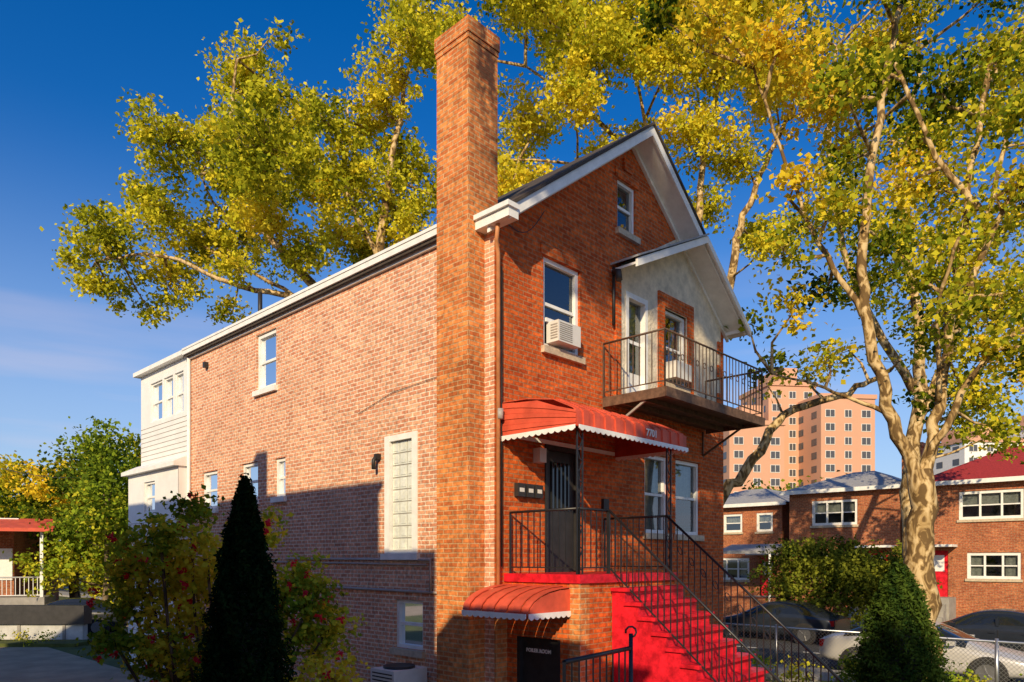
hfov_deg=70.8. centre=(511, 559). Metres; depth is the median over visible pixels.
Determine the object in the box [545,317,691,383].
window air conditioner
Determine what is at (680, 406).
balcony
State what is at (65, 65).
sky
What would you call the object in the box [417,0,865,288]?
plane tree
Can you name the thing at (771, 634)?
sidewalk
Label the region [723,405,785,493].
apartment tower
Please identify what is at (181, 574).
rose bush
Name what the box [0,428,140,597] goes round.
background tree
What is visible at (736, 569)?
windows
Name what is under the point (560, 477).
doors
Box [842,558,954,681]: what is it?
yew shrub
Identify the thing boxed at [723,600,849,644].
parked car
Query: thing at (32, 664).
driveway
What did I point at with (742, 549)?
porch canopy
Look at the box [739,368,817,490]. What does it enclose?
apartment tower
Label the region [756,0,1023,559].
plane tree
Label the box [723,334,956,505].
plane tree
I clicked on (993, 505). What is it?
windows
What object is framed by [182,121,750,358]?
roof trim
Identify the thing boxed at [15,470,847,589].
distant trees
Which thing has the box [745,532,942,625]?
hedge bush
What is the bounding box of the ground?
[49,568,858,681]
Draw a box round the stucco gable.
[615,239,721,402]
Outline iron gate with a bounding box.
[562,626,636,681]
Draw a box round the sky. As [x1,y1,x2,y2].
[0,0,1023,557]
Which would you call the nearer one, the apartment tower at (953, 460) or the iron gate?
the iron gate
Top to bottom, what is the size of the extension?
8.060 m
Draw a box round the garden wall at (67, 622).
[0,605,91,639]
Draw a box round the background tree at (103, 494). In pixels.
[2,416,140,604]
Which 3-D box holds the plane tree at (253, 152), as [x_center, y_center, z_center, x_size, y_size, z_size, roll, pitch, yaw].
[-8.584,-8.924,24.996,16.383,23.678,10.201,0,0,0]
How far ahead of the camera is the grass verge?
23.92 m
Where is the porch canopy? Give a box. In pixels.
[723,544,781,615]
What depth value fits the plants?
14.26 m
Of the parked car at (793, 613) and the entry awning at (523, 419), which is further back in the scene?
the parked car at (793, 613)
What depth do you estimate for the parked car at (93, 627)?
27.30 m
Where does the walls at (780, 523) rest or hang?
on the ground
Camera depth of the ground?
22.29 m
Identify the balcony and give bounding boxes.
[602,327,764,457]
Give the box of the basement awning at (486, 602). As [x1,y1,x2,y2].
[462,583,570,620]
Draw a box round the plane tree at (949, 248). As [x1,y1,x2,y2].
[629,0,1023,664]
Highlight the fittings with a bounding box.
[187,211,622,648]
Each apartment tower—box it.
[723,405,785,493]
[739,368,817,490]
[797,393,876,486]
[933,424,1023,474]
[1009,415,1023,437]
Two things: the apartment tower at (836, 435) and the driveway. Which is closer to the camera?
the driveway
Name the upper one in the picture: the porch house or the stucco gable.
the stucco gable
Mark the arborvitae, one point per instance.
(243, 640)
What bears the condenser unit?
on the ground
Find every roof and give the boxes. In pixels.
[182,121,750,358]
[723,489,788,507]
[779,471,900,495]
[934,445,1023,485]
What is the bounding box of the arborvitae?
[187,473,299,681]
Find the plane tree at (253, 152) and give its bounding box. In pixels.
[39,0,463,328]
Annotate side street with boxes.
[59,583,1023,681]
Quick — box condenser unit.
[371,663,426,681]
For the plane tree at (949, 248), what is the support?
on the ground
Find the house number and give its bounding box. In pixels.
[646,428,656,437]
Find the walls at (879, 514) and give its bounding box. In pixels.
[789,488,901,613]
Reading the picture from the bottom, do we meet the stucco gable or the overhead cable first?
the overhead cable
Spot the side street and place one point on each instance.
(814, 646)
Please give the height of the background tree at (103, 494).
9.386 m
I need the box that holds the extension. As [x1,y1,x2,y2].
[121,350,186,667]
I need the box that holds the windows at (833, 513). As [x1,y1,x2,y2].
[810,499,895,625]
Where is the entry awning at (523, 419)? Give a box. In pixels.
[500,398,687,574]
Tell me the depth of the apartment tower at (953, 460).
161.68 m
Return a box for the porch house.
[0,518,58,604]
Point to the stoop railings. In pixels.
(608, 519)
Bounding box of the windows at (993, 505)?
[934,488,1023,622]
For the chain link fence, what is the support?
on the ground
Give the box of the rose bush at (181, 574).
[75,484,370,681]
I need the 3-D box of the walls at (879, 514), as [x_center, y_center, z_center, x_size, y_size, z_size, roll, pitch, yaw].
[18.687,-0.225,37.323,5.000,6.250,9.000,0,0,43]
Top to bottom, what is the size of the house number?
0.112 m
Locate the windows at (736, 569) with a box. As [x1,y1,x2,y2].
[723,512,778,597]
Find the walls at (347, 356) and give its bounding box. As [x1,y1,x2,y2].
[191,138,722,681]
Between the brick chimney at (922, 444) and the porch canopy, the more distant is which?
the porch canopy
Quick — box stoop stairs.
[504,571,769,681]
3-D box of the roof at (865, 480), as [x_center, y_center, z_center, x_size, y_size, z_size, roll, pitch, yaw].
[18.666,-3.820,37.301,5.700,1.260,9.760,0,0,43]
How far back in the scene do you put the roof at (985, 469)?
30.65 m
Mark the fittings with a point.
(529, 490)
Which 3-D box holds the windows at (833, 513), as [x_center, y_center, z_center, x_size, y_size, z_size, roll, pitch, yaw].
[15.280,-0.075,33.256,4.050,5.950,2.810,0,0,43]
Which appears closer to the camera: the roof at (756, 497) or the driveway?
the driveway
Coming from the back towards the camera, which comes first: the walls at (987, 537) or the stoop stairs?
the walls at (987, 537)
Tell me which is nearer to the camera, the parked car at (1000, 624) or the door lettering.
the door lettering
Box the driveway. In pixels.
[0,647,158,681]
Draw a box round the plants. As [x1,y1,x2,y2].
[0,628,1022,681]
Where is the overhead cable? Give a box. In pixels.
[3,468,120,477]
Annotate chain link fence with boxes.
[723,623,1023,681]
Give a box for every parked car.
[45,597,127,635]
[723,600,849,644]
[819,621,1023,681]
[941,609,1023,651]
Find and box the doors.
[545,291,647,572]
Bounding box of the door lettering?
[526,648,550,653]
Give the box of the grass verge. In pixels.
[0,640,91,646]
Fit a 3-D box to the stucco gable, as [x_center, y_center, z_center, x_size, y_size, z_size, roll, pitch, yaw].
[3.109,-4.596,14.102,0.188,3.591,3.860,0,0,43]
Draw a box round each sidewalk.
[59,591,853,681]
[739,632,790,636]
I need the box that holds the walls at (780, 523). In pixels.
[723,503,788,599]
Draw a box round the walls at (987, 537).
[934,480,1023,617]
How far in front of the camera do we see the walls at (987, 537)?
30.36 m
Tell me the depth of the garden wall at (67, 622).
25.40 m
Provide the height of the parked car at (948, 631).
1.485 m
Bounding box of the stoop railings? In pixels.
[509,507,843,681]
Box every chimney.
[434,14,499,681]
[902,442,924,473]
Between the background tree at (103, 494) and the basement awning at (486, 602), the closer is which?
the basement awning at (486, 602)
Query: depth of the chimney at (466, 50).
10.59 m
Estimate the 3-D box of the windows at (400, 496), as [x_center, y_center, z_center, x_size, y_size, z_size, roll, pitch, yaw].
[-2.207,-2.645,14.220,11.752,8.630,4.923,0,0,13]
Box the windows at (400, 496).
[204,180,703,658]
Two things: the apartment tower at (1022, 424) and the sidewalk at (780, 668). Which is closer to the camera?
the sidewalk at (780, 668)
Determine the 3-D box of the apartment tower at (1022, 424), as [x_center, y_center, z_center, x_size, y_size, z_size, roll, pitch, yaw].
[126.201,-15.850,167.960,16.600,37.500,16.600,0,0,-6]
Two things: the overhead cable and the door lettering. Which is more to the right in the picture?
the door lettering
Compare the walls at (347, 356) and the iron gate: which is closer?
the iron gate

